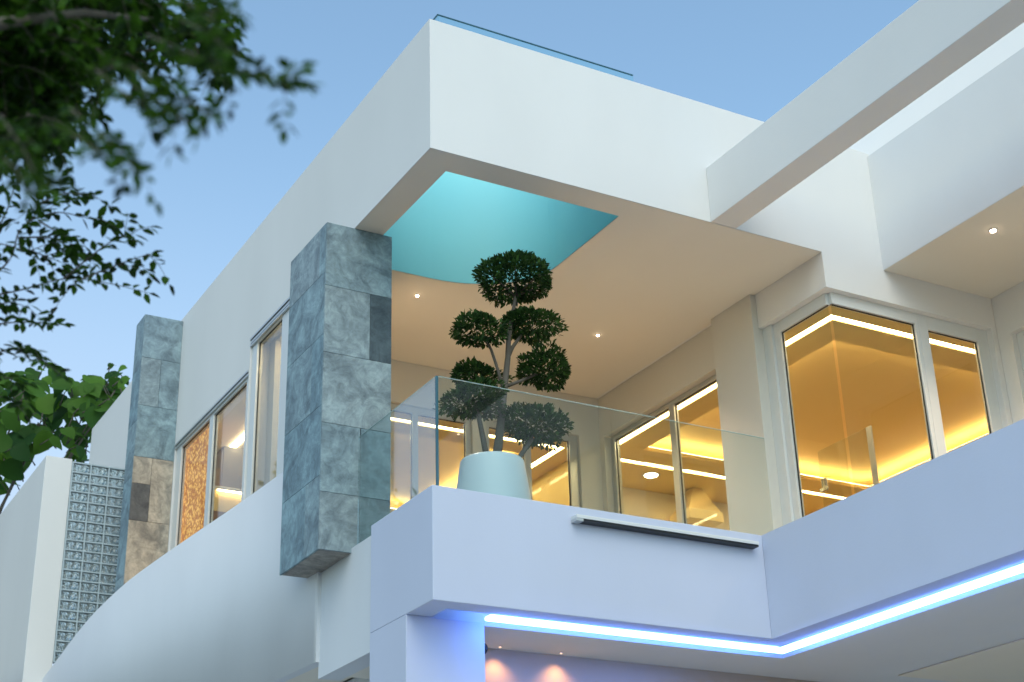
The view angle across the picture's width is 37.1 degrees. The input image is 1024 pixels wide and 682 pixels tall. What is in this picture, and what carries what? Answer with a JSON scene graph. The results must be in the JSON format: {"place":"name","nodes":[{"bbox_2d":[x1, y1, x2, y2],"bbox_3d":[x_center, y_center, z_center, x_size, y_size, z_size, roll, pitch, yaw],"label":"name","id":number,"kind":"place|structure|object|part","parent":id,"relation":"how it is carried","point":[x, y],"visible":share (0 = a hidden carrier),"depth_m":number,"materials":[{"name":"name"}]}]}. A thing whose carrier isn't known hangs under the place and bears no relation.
{"place":"outdoors","nodes":[
{"label":"outdoors","id":0,"kind":"place"},
{"bbox_2d":[213,446,243,520],"bbox_3d":[-3.350,2.601,17.730,0.335,2.750,0.440,12,-28,-27],"label":"cabinet","id":1,"kind":"object","parent":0,"point":[229,466],"visible":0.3,"depth_m":18.00,"materials":[{"name":"grey"}]},
{"bbox_3d":[-3.491,2.549,17.667,0.014,2.600,0.420,12,-28,-27],"label":"cabinet door","id":2,"kind":"part","parent":1,"relation":"part of","materials":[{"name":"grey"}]},
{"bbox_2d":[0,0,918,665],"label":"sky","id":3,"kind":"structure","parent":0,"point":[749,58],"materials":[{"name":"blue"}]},
{"bbox_2d":[89,0,1023,681],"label":"house","id":4,"kind":"structure","parent":0,"point":[815,280],"depth_m":14.32,"materials":[{"name":"paint"}]},
{"bbox_2d":[52,461,124,663],"bbox_3d":[-5.294,2.813,19.270,0.772,2.650,0.125,12,-28,-27],"label":"glass block screen","id":5,"kind":"object","parent":4,"relation":"attached to","point":[89,565],"visible":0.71,"depth_m":19.33,"materials":[{"name":"grey"}]},
{"bbox_2d":[42,472,320,681],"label":"curved wall","id":6,"kind":"structure","parent":4,"relation":"attached to","point":[220,599],"depth_m":15.18,"materials":[{"name":"white paint"}]},
{"bbox_2d":[180,427,208,542],"bbox_3d":[-3.659,2.411,17.280,0.020,2.740,1.090,12,-28,-27],"label":"decor screen","id":7,"kind":"object","parent":4,"relation":"attached to","point":[193,510],"visible":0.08,"depth_m":17.53,"materials":[{"name":"brown metal"}]},
{"bbox_2d":[170,378,247,549],"bbox_3d":[-3.317,2.037,16.607,0.060,2.738,2.465,12,-28,-27],"label":"window","id":8,"kind":"structure","parent":4,"relation":"in","point":[213,419],"depth_m":17.04,"materials":[{"name":"white metal"}]},
{"bbox_2d":[213,486,241,511],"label":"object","id":9,"kind":"object","parent":4,"relation":"attached to","point":[226,499],"visible":0.25,"depth_m":17.09,"materials":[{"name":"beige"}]},
{"bbox_2d":[245,309,288,498],"bbox_3d":[-2.260,1.057,14.966,0.060,3.098,1.831,12,-28,-27],"label":"window","id":10,"kind":"structure","parent":4,"relation":"in","point":[256,371],"depth_m":15.63,"materials":[{"name":"white metal"}]},
{"bbox_2d":[391,403,470,498],"bbox_3d":[-1.006,1.962,16.364,1.281,2.650,0.060,12,-28,-27],"label":"glass door","id":11,"kind":"structure","parent":4,"relation":"in","point":[413,412],"depth_m":16.80,"materials":[{"name":"silver metal"}]},
{"bbox_2d":[456,451,531,499],"bbox_3d":[-0.157,1.313,12.606,0.724,0.661,0.724,12,-28,-27],"label":"planter","id":12,"kind":"object","parent":4,"relation":"on","point":[499,473],"visible":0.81,"depth_m":12.44,"materials":[{"name":"ceramic"}]},
{"bbox_2d":[431,249,574,457],"bbox_3d":[-0.079,0.148,13.215,1.189,2.112,1.065,-3,-25,3],"label":"topiary tree","id":13,"kind":"object","parent":12,"relation":"on","point":[528,264],"visible":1,"depth_m":13.21,"materials":[{"name":"green plant"}]},
{"bbox_2d":[433,14,632,75],"bbox_3d":[0.189,-2.632,14.161,2.092,0.126,0.241,12,-28,-27],"label":"roof glass railing","id":14,"kind":"object","parent":4,"relation":"on","point":[434,18],"visible":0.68,"depth_m":14.05,"materials":[{"name":"teal"}]},
{"bbox_2d":[486,420,579,506],"bbox_3d":[0.246,2.221,17.015,1.231,2.650,0.060,12,-28,-27],"label":"glass door","id":15,"kind":"structure","parent":4,"relation":"in","point":[572,448],"depth_m":17.53,"materials":[{"name":"silver metal"}]},
{"bbox_2d":[359,376,763,485],"bbox_3d":[0.471,1.325,13.250,3.274,1.041,1.508,12,-28,-27],"label":"glass railing","id":16,"kind":"object","parent":4,"relation":"on","point":[436,430],"visible":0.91,"depth_m":12.23,"materials":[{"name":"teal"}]},
{"bbox_2d":[642,472,660,477],"bbox_3d":[1.771,1.710,19.406,0.243,0.014,0.243,12,-28,-27],"label":"downlight","id":17,"kind":"object","parent":4,"relation":"attached to","point":[651,474],"visible":1,"depth_m":19.39,"materials":[{"name":"white plastic"}]},
{"bbox_2d":[611,375,716,523],"bbox_3d":[1.784,1.911,16.436,0.060,2.650,2.321,12,-28,-27],"label":"glass door","id":18,"kind":"structure","parent":4,"relation":"in","point":[672,406],"depth_m":16.78,"materials":[{"name":"silver metal"}]},
{"bbox_2d":[571,514,758,548],"bbox_3d":[1.285,1.579,12.553,1.815,0.053,0.089,12,-28,-27],"label":"linear wall light","id":19,"kind":"object","parent":4,"relation":"attached to","point":[654,530],"visible":1,"depth_m":12.50,"materials":[{"name":"white metal"}]},
{"bbox_2d":[670,488,723,527],"bbox_3d":[2.397,2.169,19.892,0.540,0.478,0.440,12,-28,-27],"label":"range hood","id":20,"kind":"object","parent":4,"relation":"hanging from","point":[702,509],"visible":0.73,"depth_m":19.74,"materials":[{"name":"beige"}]},
{"bbox_2d":[485,563,1023,653],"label":"led strip","id":21,"kind":"object","parent":4,"relation":"attached to","point":[974,584],"visible":1,"depth_m":12.14,"materials":[{"name":"plastic"}]},
{"bbox_2d":[773,293,828,520],"bbox_3d":[2.902,0.818,14.634,0.060,2.479,0.807,12,-28,-27],"label":"corner window","id":22,"kind":"structure","parent":4,"relation":"in","point":[820,303],"depth_m":14.98,"materials":[{"name":"white metal"}]},
{"bbox_2d":[820,426,878,492],"bbox_3d":[3.521,1.915,15.705,0.046,1.940,0.850,12,-28,-27],"label":"glass partition","id":23,"kind":"object","parent":4,"relation":"on","point":[873,462],"visible":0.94,"depth_m":15.70,"materials":[{"name":"glass"}]},
{"bbox_2d":[828,292,937,459],"bbox_3d":[3.597,0.762,14.556,1.109,2.479,0.060,12,-28,-27],"label":"corner window","id":24,"kind":"structure","parent":4,"relation":"in","point":[834,299],"depth_m":14.97,"materials":[{"name":"white metal"}]},
{"bbox_2d":[917,314,1002,456],"bbox_3d":[4.498,0.949,15.025,0.952,2.479,0.060,12,-28,-27],"label":"corner window","id":25,"kind":"structure","parent":4,"relation":"in","point":[926,324],"depth_m":15.35,"materials":[{"name":"white metal"}]},
{"bbox_2d":[989,228,996,232],"bbox_3d":[4.567,-1.047,14.468,0.081,0.014,0.081,12,-28,-27],"label":"downlight","id":26,"kind":"object","parent":4,"relation":"attached to","point":[992,230],"visible":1,"depth_m":14.45,"materials":[{"name":"white"}]},
{"bbox_2d":[1016,330,1023,373],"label":"window","id":27,"kind":"structure","parent":4,"relation":"in","point":[1020,336],"depth_m":15.46,"materials":[{"name":"white"}]},
{"bbox_3d":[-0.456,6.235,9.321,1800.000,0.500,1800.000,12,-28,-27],"label":"ground","id":28,"kind":"structure","parent":0,"visible":0},
{"bbox_2d":[0,455,71,681],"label":"garden wall","id":29,"kind":"structure","parent":28,"relation":"on","point":[33,516],"depth_m":19.23,"materials":[{"name":"white paint"}]},
{"bbox_2d":[0,362,129,513],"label":"broad leaved tree","id":30,"kind":"object","parent":28,"relation":"on","point":[90,406],"visible":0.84,"depth_m":23.29,"materials":[{"name":"green plant"}]},
{"bbox_2d":[0,0,324,430],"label":"overhanging tree","id":31,"kind":"object","parent":28,"relation":"on","point":[56,56],"visible":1,"depth_m":4.73,"materials":[{"name":"green plant"}]}
]}

